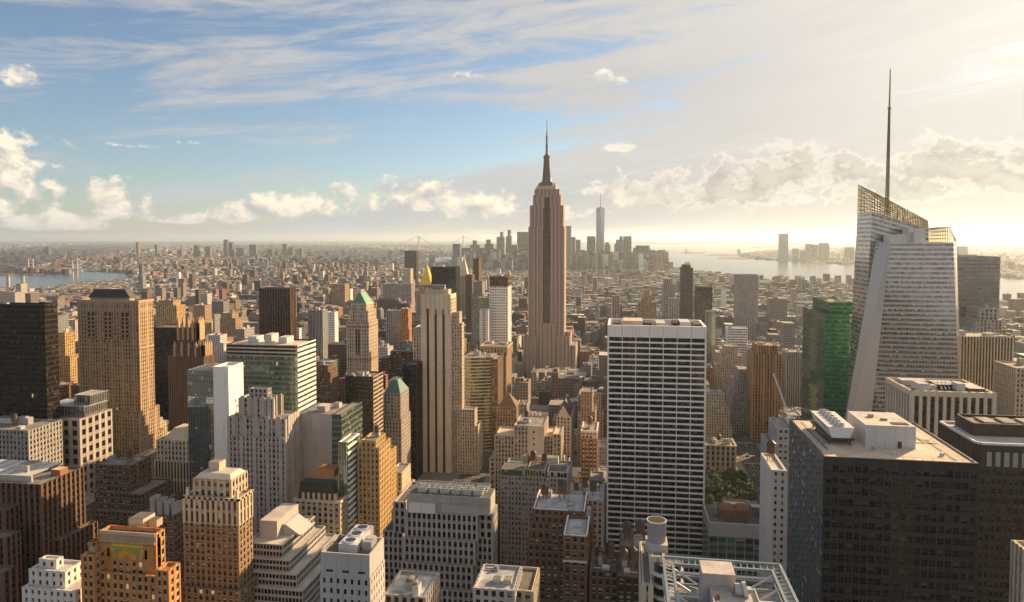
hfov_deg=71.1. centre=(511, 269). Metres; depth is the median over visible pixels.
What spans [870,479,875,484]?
window
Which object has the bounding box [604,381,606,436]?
window
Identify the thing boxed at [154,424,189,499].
office building
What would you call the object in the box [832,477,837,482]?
window
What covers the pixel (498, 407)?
window
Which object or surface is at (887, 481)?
window
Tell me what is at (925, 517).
window
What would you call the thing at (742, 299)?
window
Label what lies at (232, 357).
window
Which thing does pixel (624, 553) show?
water tank
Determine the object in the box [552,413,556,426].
midrise building
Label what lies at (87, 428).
office building
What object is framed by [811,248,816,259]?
window
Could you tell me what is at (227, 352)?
window
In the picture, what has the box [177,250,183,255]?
skyline tower
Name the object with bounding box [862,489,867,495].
window
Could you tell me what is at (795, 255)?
skyline tower
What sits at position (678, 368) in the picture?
window
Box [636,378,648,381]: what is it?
window
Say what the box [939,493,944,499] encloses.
window
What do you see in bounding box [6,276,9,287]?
chimney
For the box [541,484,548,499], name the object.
water tank
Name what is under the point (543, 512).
window
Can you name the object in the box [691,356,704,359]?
window
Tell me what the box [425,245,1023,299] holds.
harbor water
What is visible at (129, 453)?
water tank
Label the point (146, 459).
window
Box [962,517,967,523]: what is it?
window
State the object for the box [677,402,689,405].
window
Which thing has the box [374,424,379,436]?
water tank
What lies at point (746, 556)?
window
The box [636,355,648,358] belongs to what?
window
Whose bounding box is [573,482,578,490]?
water tank
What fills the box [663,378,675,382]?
window
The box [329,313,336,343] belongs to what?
window
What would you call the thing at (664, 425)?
window
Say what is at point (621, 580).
window
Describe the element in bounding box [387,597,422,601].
window
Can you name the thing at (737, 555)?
window
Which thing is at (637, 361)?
window
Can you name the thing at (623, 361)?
window
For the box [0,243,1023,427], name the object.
distant city
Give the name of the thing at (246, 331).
midrise building
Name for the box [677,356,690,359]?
window
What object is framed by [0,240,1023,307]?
ground
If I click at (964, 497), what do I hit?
window
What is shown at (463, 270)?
office tower
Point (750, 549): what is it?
window
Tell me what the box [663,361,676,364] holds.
window
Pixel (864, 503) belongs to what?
window
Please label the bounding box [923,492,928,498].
window
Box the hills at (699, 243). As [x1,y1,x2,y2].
[479,242,855,244]
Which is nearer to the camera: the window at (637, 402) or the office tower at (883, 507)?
the office tower at (883, 507)
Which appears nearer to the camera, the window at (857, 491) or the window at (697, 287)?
the window at (857, 491)
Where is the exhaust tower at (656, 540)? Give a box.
[645,516,667,552]
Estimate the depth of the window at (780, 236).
7259.72 m
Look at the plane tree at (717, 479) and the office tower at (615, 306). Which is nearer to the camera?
the plane tree at (717, 479)
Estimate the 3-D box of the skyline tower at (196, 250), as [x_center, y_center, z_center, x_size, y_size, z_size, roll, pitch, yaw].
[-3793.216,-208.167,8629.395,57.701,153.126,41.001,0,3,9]
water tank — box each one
[11,412,17,424]
[116,450,121,457]
[126,449,132,461]
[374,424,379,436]
[524,410,529,416]
[529,450,536,462]
[541,453,547,463]
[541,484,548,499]
[557,479,566,499]
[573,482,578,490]
[582,479,588,489]
[587,416,592,424]
[589,481,596,496]
[595,545,603,562]
[605,541,614,558]
[619,548,628,567]
[622,520,631,540]
[628,546,638,566]
[634,519,645,539]
[765,439,776,460]
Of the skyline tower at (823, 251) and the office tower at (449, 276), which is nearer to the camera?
the office tower at (449, 276)
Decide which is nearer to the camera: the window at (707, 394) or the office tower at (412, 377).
the office tower at (412, 377)
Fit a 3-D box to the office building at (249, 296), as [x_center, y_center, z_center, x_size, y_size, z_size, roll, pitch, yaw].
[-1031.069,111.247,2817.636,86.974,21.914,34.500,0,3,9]
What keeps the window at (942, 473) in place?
in the office tower at (883, 507)
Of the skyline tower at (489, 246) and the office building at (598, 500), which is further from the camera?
the skyline tower at (489, 246)
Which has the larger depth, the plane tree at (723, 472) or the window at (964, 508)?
the plane tree at (723, 472)
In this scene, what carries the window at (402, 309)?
in the office tower at (406, 323)
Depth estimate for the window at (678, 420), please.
512.33 m
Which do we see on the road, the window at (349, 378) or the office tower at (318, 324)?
the office tower at (318, 324)
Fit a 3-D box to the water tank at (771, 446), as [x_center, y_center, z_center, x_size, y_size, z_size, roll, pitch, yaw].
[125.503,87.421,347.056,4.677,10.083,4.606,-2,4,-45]
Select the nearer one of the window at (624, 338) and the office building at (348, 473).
the office building at (348, 473)
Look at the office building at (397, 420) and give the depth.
672.06 m
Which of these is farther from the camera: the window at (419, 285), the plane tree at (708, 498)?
the window at (419, 285)
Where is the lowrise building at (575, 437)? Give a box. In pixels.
[574,428,577,450]
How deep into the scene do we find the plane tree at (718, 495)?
648.53 m
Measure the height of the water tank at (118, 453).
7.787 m
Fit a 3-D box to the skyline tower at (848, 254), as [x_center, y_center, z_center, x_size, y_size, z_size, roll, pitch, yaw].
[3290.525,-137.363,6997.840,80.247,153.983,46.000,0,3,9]
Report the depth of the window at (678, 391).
511.46 m
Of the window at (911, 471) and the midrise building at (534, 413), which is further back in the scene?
the midrise building at (534, 413)
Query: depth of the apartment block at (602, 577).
322.11 m
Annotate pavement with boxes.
[417,376,760,583]
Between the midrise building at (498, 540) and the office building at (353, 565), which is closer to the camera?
the office building at (353, 565)
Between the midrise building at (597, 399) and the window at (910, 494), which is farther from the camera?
the midrise building at (597, 399)
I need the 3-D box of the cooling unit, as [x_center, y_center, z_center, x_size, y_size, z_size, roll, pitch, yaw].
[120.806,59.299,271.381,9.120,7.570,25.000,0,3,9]
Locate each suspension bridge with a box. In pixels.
[8,258,102,275]
[396,236,483,248]
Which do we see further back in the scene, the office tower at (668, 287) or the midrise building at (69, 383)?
the office tower at (668, 287)
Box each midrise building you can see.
[59,381,72,397]
[60,385,68,399]
[71,383,78,397]
[85,493,94,522]
[136,448,155,477]
[160,417,166,435]
[163,419,168,431]
[235,325,254,340]
[388,376,402,385]
[397,463,414,496]
[452,479,467,485]
[498,516,499,564]
[518,400,529,416]
[529,411,540,415]
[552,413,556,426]
[572,467,580,482]
[577,387,595,466]
[588,471,606,550]
[593,393,602,437]
[598,439,606,464]
[598,464,606,470]
[599,468,606,481]
[603,376,606,437]
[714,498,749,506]
[778,410,800,418]
[779,407,793,414]
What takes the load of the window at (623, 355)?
in the office tower at (656, 398)
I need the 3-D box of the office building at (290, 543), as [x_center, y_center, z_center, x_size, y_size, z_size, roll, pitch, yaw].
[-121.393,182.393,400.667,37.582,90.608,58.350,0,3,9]
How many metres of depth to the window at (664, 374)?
512.33 m
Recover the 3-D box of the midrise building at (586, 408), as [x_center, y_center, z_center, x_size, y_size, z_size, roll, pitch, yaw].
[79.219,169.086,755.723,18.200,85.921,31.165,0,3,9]
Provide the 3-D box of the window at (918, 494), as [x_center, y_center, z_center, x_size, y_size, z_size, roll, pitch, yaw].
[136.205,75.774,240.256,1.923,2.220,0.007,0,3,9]
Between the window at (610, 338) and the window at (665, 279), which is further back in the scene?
the window at (665, 279)
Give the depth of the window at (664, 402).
513.33 m
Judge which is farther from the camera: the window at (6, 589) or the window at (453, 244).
the window at (453, 244)
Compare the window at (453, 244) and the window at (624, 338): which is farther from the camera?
the window at (453, 244)
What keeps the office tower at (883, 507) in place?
on the road
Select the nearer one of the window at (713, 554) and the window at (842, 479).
the window at (842, 479)
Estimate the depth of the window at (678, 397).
511.58 m
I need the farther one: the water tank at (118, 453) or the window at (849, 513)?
the water tank at (118, 453)
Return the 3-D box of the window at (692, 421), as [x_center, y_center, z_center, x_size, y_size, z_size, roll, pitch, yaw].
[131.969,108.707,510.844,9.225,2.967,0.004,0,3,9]
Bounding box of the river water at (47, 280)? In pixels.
[0,271,128,286]
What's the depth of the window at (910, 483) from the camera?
240.48 m
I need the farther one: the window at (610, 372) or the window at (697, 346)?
the window at (610, 372)
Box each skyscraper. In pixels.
[523,131,577,376]
[596,193,604,252]
[844,69,960,420]
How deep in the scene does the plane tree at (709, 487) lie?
658.59 m
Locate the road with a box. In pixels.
[458,377,760,496]
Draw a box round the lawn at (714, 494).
[705,484,748,501]
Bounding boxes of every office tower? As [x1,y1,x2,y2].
[0,302,59,419]
[76,289,164,455]
[81,512,180,601]
[154,324,195,418]
[168,316,214,431]
[181,458,258,601]
[187,362,243,490]
[227,387,303,536]
[258,287,296,338]
[308,307,327,359]
[345,371,383,437]
[346,291,377,374]
[386,309,400,349]
[401,307,411,341]
[403,361,422,480]
[413,285,482,474]
[416,265,430,312]
[431,265,459,310]
[460,255,468,316]
[466,274,474,332]
[472,280,487,350]
[473,258,480,280]
[479,340,512,398]
[489,274,510,341]
[606,318,706,575]
[612,294,619,317]
[638,289,655,318]
[662,278,674,318]
[662,555,798,601]
[680,264,692,319]
[694,285,711,323]
[747,341,781,439]
[781,348,801,407]
[787,411,978,601]
[801,296,851,418]
[939,413,1023,601]
[957,254,1000,324]
[959,304,1006,335]
[959,330,1013,390]
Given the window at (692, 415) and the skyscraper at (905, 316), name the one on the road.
the skyscraper at (905, 316)
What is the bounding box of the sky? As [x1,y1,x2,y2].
[0,0,1023,240]
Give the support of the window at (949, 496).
in the office tower at (883, 507)
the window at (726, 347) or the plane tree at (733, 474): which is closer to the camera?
the plane tree at (733, 474)
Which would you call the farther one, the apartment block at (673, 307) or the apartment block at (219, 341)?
the apartment block at (673, 307)
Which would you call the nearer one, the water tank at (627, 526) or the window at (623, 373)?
the water tank at (627, 526)
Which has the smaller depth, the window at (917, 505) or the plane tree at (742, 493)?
the window at (917, 505)
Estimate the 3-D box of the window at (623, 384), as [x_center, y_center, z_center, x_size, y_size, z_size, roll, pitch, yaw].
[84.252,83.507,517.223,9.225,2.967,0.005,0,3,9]
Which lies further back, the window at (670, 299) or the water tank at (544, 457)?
the window at (670, 299)
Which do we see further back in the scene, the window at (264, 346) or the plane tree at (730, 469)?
the plane tree at (730, 469)
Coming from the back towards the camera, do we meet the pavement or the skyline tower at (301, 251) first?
the skyline tower at (301, 251)
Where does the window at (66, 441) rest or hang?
in the office building at (87, 428)
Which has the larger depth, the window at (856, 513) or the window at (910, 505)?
the window at (856, 513)
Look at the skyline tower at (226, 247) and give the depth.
8681.03 m
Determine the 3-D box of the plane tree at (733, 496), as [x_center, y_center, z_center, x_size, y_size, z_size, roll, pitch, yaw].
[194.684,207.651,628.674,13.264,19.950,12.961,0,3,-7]
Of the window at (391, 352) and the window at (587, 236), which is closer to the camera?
the window at (391, 352)
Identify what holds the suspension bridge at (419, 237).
on the ground at (983, 243)
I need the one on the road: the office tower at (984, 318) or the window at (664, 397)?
the office tower at (984, 318)
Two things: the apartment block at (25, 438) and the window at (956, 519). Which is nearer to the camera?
the window at (956, 519)
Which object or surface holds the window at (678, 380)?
in the office tower at (656, 398)
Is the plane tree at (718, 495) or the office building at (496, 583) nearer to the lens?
the office building at (496, 583)
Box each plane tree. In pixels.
[705,479,713,492]
[705,483,713,493]
[705,495,715,503]
[708,468,718,485]
[709,472,722,482]
[710,474,722,484]
[713,483,724,494]
[714,492,724,499]
[719,468,730,478]
[721,479,731,483]
[721,482,728,491]
[725,484,738,493]
[726,467,736,473]
[728,470,739,481]
[729,494,739,498]
[730,476,738,485]
[735,479,743,489]
[737,469,746,477]
[737,490,749,499]
[740,474,750,484]
[743,481,756,500]
[744,478,756,485]
[745,485,758,495]
[748,493,758,499]
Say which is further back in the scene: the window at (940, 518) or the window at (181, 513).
the window at (181, 513)
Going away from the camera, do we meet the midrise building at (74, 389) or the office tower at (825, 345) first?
the office tower at (825, 345)
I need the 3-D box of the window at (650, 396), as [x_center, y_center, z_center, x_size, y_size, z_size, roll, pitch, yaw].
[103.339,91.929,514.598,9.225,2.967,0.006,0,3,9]
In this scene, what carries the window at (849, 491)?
in the office tower at (883, 507)
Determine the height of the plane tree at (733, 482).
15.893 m
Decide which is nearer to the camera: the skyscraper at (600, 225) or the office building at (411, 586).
the office building at (411, 586)
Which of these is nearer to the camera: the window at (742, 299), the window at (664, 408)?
the window at (664, 408)
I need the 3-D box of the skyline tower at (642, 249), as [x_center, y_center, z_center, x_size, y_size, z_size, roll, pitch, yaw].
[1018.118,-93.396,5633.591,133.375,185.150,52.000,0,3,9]
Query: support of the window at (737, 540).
in the office building at (730, 530)
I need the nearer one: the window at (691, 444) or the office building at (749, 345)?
the window at (691, 444)
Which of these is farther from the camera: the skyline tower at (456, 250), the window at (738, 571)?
the skyline tower at (456, 250)
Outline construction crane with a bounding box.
[773,374,794,421]
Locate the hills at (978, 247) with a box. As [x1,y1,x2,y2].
[761,246,1023,248]
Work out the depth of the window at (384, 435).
460.37 m
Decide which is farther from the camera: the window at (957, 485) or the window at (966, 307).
the window at (966, 307)
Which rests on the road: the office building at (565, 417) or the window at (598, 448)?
the office building at (565, 417)
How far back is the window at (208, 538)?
365.79 m
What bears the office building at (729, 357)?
on the road
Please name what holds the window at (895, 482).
in the office tower at (883, 507)
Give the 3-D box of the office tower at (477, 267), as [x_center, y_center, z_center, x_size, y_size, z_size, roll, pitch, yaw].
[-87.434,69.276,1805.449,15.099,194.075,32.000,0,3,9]
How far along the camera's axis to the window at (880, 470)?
241.77 m
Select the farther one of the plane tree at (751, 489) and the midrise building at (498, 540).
the plane tree at (751, 489)
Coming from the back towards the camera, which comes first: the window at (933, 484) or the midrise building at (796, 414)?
the midrise building at (796, 414)
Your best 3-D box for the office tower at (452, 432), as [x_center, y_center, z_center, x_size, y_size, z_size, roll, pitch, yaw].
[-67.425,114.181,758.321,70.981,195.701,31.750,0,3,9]
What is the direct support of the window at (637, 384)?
in the office tower at (656, 398)
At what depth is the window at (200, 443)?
495.12 m
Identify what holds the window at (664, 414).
in the office tower at (656, 398)
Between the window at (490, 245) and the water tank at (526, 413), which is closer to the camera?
the water tank at (526, 413)
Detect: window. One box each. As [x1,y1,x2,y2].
[0,304,59,419]
[0,421,61,465]
[3,469,95,601]
[59,332,77,384]
[64,439,68,444]
[73,407,75,416]
[76,407,78,416]
[79,302,160,453]
[79,407,81,416]
[84,463,92,492]
[85,535,157,601]
[93,459,179,533]
[154,328,177,418]
[157,300,184,325]
[158,441,187,459]
[165,513,183,576]
[170,328,202,428]
[184,473,255,601]
[188,381,237,490]
[193,305,211,332]
[194,246,199,256]
[205,247,211,256]
[209,335,230,362]
[221,313,242,336]
[224,240,228,255]
[227,345,260,346]
[227,348,260,350]
[227,352,260,354]
[227,356,297,410]
[230,389,301,536]
[253,519,335,601]
[260,288,295,338]
[262,345,296,347]
[262,349,296,351]
[262,353,296,355]
[308,310,327,359]
[317,366,337,402]
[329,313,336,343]
[331,284,348,306]
[338,403,361,488]
[346,377,372,437]
[348,304,370,372]
[380,435,388,533]
[383,284,414,304]
[384,394,400,463]
[385,532,490,601]
[387,311,400,347]
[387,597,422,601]
[389,352,411,377]
[402,309,411,341]
[403,362,422,479]
[404,270,408,278]
[406,252,417,280]
[414,299,476,473]
[417,285,429,310]
[431,267,458,301]
[453,244,460,265]
[460,278,465,316]
[464,357,496,448]
[466,275,471,332]
[472,282,482,349]
[474,259,477,279]
[476,590,511,601]
[478,298,489,349]
[481,348,505,396]
[482,310,485,342]
[485,241,491,249]
[490,277,506,341]
[491,427,559,515]
[497,232,503,246]
[497,407,515,430]
[502,466,568,564]
[506,230,510,251]
[517,232,527,253]
[517,592,529,597]
[524,190,574,375]
[530,511,583,601]
[557,418,568,457]
[566,226,570,251]
[579,392,593,466]
[583,433,595,479]
[587,236,594,254]
[593,397,601,436]
[598,448,605,464]
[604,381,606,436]
[608,382,703,575]
[609,337,621,340]
[609,343,621,346]
[609,348,621,351]
[609,354,621,357]
[609,360,621,363]
[609,365,621,369]
[609,371,621,374]
[609,377,621,380]
[613,296,618,317]
[616,236,622,247]
[619,578,637,600]
[622,354,634,358]
[622,360,634,363]
[622,366,634,369]
[622,371,634,375]
[622,377,634,380]
[622,383,634,386]
[622,389,634,392]
[623,337,635,340]
[623,343,635,346]
[623,349,635,352]
[624,236,630,252]
[633,246,649,255]
[636,337,648,341]
[636,343,648,346]
[636,349,648,352]
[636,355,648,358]
[636,360,648,364]
[636,366,648,369]
[636,372,648,375]
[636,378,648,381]
[636,383,648,387]
[636,389,648,392]
[636,395,648,398]
[636,400,648,404]
[636,406,648,409]
[639,290,655,318]
[649,389,662,393]
[649,395,662,398]
[649,401,661,404]
[649,407,661,410]
[649,412,661,416]
[649,418,661,421]
[650,338,662,341]
[650,343,662,347]
[650,349,662,352]
[650,355,662,358]
[650,361,662,364]
[650,366,662,370]
[650,372,662,376]
[650,378,662,381]
[650,384,662,387]
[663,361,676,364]
[663,367,676,370]
[663,373,676,376]
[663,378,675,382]
[663,384,675,387]
[663,390,675,393]
[663,396,675,399]
[663,401,675,405]
[663,407,675,410]
[663,413,675,416]
[663,419,675,422]
[663,424,675,428]
[663,430,675,433]
[664,279,674,317]
[664,338,676,341]
[664,344,676,347]
[664,350,676,353]
[664,355,676,359]
[670,299,677,318]
[677,350,690,353]
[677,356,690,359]
[677,361,690,365]
[677,367,689,371]
[677,373,689,376]
[677,379,689,382]
[677,385,689,388]
[677,390,689,394]
[677,396,689,399]
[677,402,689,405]
[677,408,689,411]
[677,413,689,417]
[677,419,689,422]
[677,425,689,428]
[677,431,689,434]
[677,436,689,440]
[678,338,690,342]
[678,344,690,347]
[681,265,691,319]
[690,431,703,435]
[690,437,703,440]
[690,443,703,446]
[691,344,704,348]
[691,350,704,353]
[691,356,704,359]
[691,362,704,365]
[691,368,703,371]
[691,373,703,377]
[691,379,703,383]
[691,385,703,388]
[691,391,703,394]
[691,397,703,400]
[691,402,703,406]
[691,408,703,411]
[691,414,703,417]
[691,420,703,423]
[691,425,703,429]
[692,339,704,342]
[696,287,711,321]
[702,519,758,587]
[707,312,713,375]
[707,394,730,437]
[709,537,716,541]
[709,545,716,548]
[709,552,716,556]
[718,347,740,403]
[718,538,725,541]
[718,545,725,549]
[718,553,725,556]
[725,329,746,364]
[727,538,734,542]
[727,546,734,549]
[727,553,734,557]
[732,370,747,432]
[736,275,757,340]
[736,539,743,543]
[736,546,743,550]
[736,554,743,558]
[745,539,752,543]
[745,547,752,551]
[745,554,752,558]
[753,346,780,438]
[778,236,787,261]
[787,352,801,407]
[787,428,974,601]
[801,298,851,418]
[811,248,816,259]
[818,243,828,260]
[824,498,829,504]
[825,465,830,471]
[825,476,830,482]
[825,487,830,493]
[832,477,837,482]
[832,488,837,493]
[832,499,837,504]
[833,466,837,471]
[839,499,844,505]
[840,466,845,471]
[840,477,845,483]
[840,488,844,494]
[844,247,853,260]
[847,213,960,411]
[847,477,852,483]
[847,489,852,494]
[847,500,852,505]
[847,511,851,516]
[848,466,852,472]
[854,500,859,506]
[854,511,859,517]
[855,467,860,472]
[855,478,860,483]
[855,489,859,494]
[862,478,867,484]
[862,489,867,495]
[862,500,867,506]
[863,467,868,473]
[869,501,874,506]
[869,512,874,518]
[870,467,875,473]
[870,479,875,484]
[870,490,875,495]
[877,490,882,496]
[877,501,882,507]
[877,512,882,518]
[878,468,883,473]
[878,479,882,484]
[884,513,889,518]
[885,468,890,474]
[885,479,890,485]
[885,490,890,496]
[885,502,890,507]
[892,502,897,508]
[892,513,897,519]
[893,468,898,474]
[893,480,898,485]
[893,491,897,496]
[900,480,905,486]
[900,491,905,497]
[900,502,905,508]
[900,514,905,519]
[901,469,906,474]
[907,514,912,520]
[908,469,913,475]
[908,480,913,486]
[908,492,913,497]
[908,503,913,508]
[915,503,920,509]
[915,515,920,520]
[916,469,921,475]
[916,481,921,486]
[916,492,921,498]
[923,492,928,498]
[923,504,928,509]
[923,515,928,521]
[924,470,929,475]
[924,481,929,487]
[930,515,935,521]
[931,482,936,487]
[931,493,936,498]
[931,504,936,510]
[932,470,937,476]
[938,516,943,521]
[939,471,944,476]
[939,482,944,488]
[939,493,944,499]
[939,505,943,510]
[946,505,951,511]
[946,516,951,522]
[946,528,951,533]
[947,471,952,477]
[947,482,952,488]
[947,494,952,499]
[954,494,959,500]
[954,505,959,511]
[954,517,959,522]
[954,528,959,534]
[955,471,960,477]
[955,483,960,488]
[957,257,999,323]
[960,307,1004,334]
[961,337,1011,390]
[961,528,966,534]
[962,494,967,500]
[962,506,967,511]
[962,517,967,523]
[963,472,968,477]
[963,483,968,489]
[969,529,974,535]
[970,483,975,489]
[970,495,975,500]
[970,506,975,512]
[970,518,975,523]
[971,472,976,478]
[977,572,1008,601]
[994,362,1023,415]
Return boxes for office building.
[0,459,97,601]
[58,389,112,493]
[91,454,180,536]
[147,494,183,577]
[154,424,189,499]
[226,332,316,411]
[237,294,258,299]
[253,503,336,601]
[293,464,352,534]
[301,396,362,489]
[320,517,384,601]
[328,309,338,343]
[339,433,359,533]
[357,432,391,536]
[383,283,414,310]
[383,378,410,463]
[383,480,497,601]
[385,570,439,601]
[388,347,412,379]
[464,350,502,449]
[473,563,522,601]
[478,294,489,350]
[489,415,563,515]
[496,393,518,431]
[500,454,571,565]
[517,566,539,601]
[556,395,573,466]
[569,483,604,550]
[581,421,598,482]
[619,528,646,556]
[638,541,683,601]
[702,500,759,587]
[705,309,714,375]
[705,389,731,437]
[705,437,736,471]
[714,343,741,404]
[725,324,747,364]
[727,365,747,432]
[746,340,751,364]
[761,415,788,591]
[885,377,996,437]
[993,358,1023,415]
[1009,540,1023,601]
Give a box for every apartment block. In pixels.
[0,415,62,465]
[22,555,81,601]
[58,328,77,384]
[69,318,77,339]
[156,299,185,325]
[193,303,211,332]
[208,333,231,362]
[220,311,242,336]
[316,361,337,403]
[331,283,348,306]
[391,446,396,518]
[403,268,412,282]
[404,251,418,281]
[480,308,490,344]
[525,489,594,601]
[589,550,618,601]
[616,555,638,601]
[668,296,678,318]
[758,453,786,601]
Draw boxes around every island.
[680,251,705,253]
[704,253,736,255]
[717,257,749,258]
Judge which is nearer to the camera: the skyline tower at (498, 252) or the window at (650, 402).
the window at (650, 402)
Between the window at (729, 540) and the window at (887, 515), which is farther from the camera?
the window at (729, 540)
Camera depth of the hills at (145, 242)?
33652.19 m
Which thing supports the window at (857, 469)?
in the office tower at (883, 507)
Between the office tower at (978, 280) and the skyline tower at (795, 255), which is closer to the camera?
the office tower at (978, 280)
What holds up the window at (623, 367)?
in the office tower at (656, 398)
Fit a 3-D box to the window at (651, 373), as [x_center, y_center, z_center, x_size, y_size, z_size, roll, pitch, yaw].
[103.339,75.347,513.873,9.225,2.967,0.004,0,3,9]
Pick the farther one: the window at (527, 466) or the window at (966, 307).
the window at (966, 307)
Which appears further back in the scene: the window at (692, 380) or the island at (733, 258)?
the island at (733, 258)
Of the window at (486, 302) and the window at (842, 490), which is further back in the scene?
the window at (486, 302)
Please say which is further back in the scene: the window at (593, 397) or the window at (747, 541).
the window at (593, 397)
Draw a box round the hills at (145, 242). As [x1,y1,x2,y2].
[0,242,296,242]
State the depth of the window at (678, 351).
510.21 m
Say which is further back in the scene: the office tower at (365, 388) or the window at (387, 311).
the window at (387, 311)
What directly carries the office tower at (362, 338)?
on the road
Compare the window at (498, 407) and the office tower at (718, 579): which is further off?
the window at (498, 407)
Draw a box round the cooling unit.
[810,409,853,444]
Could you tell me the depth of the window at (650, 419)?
515.34 m
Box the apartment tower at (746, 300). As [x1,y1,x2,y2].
[734,274,757,341]
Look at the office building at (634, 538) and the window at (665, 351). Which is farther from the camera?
the window at (665, 351)
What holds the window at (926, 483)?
in the office tower at (883, 507)
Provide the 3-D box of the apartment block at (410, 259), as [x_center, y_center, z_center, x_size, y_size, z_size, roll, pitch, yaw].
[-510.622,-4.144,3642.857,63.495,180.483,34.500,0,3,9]
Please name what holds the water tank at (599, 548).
on the apartment block at (602, 577)
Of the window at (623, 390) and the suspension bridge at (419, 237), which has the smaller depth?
the window at (623, 390)
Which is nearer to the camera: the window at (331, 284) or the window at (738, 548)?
the window at (738, 548)
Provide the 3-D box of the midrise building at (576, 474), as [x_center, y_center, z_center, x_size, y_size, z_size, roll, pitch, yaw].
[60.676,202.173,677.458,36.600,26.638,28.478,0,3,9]
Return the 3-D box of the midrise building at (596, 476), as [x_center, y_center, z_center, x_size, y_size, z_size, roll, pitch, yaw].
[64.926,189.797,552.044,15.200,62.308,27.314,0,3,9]
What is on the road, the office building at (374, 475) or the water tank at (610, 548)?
the office building at (374, 475)
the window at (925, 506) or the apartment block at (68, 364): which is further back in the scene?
the apartment block at (68, 364)
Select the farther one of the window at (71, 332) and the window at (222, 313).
the window at (222, 313)
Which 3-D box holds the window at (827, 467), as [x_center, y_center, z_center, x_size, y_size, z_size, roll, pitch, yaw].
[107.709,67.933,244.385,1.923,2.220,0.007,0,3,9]
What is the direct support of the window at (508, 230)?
in the skyline tower at (508, 240)
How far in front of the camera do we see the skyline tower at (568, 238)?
5893.09 m
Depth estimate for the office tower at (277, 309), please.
1071.41 m
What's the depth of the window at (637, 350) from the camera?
514.65 m
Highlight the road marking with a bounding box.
[465,384,758,488]
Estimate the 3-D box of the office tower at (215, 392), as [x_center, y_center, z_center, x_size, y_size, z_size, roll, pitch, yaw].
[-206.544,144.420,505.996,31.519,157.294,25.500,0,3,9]
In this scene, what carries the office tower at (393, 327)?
on the road
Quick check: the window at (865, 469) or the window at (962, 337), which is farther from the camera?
the window at (962, 337)
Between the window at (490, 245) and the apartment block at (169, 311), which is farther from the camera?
the window at (490, 245)
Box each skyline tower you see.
[44,247,50,254]
[136,242,140,256]
[155,245,158,256]
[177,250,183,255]
[194,245,199,256]
[205,246,211,257]
[223,240,228,256]
[229,242,233,256]
[236,248,243,256]
[249,245,257,255]
[267,249,273,255]
[282,244,287,256]
[288,247,293,255]
[298,249,303,256]
[453,244,460,265]
[462,248,471,256]
[470,240,479,255]
[485,240,493,251]
[493,249,499,265]
[497,232,504,257]
[506,230,511,252]
[510,245,517,256]
[517,232,527,253]
[566,226,570,251]
[571,237,575,251]
[576,240,580,251]
[587,236,595,254]
[604,242,609,251]
[614,236,622,251]
[623,236,631,255]
[633,245,649,257]
[778,234,788,261]
[792,249,798,261]
[800,251,805,261]
[805,244,811,259]
[811,245,817,259]
[818,243,829,260]
[844,247,853,261]
[957,246,967,253]
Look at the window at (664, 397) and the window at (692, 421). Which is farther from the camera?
the window at (664, 397)
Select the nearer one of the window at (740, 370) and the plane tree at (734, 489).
the plane tree at (734, 489)
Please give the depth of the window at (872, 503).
242.66 m
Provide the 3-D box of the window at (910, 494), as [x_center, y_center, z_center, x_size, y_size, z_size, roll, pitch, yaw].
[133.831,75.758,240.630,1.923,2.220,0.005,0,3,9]
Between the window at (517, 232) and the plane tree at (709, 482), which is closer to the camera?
the plane tree at (709, 482)
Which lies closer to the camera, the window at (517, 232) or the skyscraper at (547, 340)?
the skyscraper at (547, 340)
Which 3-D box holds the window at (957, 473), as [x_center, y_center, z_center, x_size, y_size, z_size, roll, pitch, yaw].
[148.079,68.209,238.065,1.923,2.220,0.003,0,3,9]
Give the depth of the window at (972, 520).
237.97 m
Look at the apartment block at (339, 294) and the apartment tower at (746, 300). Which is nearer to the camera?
the apartment tower at (746, 300)
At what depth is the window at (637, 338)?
514.34 m
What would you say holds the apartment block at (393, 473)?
on the road
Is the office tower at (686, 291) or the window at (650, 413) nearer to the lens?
the window at (650, 413)
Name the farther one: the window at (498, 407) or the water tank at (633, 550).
the window at (498, 407)
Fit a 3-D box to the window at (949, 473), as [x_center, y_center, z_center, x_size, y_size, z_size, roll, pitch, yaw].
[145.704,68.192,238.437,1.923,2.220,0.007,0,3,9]
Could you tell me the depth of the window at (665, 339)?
511.27 m
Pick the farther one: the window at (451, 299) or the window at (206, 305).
the window at (206, 305)
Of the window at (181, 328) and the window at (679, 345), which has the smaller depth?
the window at (679, 345)
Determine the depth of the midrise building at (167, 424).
820.93 m
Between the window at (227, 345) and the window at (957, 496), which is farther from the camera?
the window at (227, 345)
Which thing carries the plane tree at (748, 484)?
on the lawn at (714, 494)
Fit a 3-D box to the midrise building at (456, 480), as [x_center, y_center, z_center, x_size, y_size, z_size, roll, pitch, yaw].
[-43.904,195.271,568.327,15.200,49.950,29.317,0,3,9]
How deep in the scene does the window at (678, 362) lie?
510.46 m

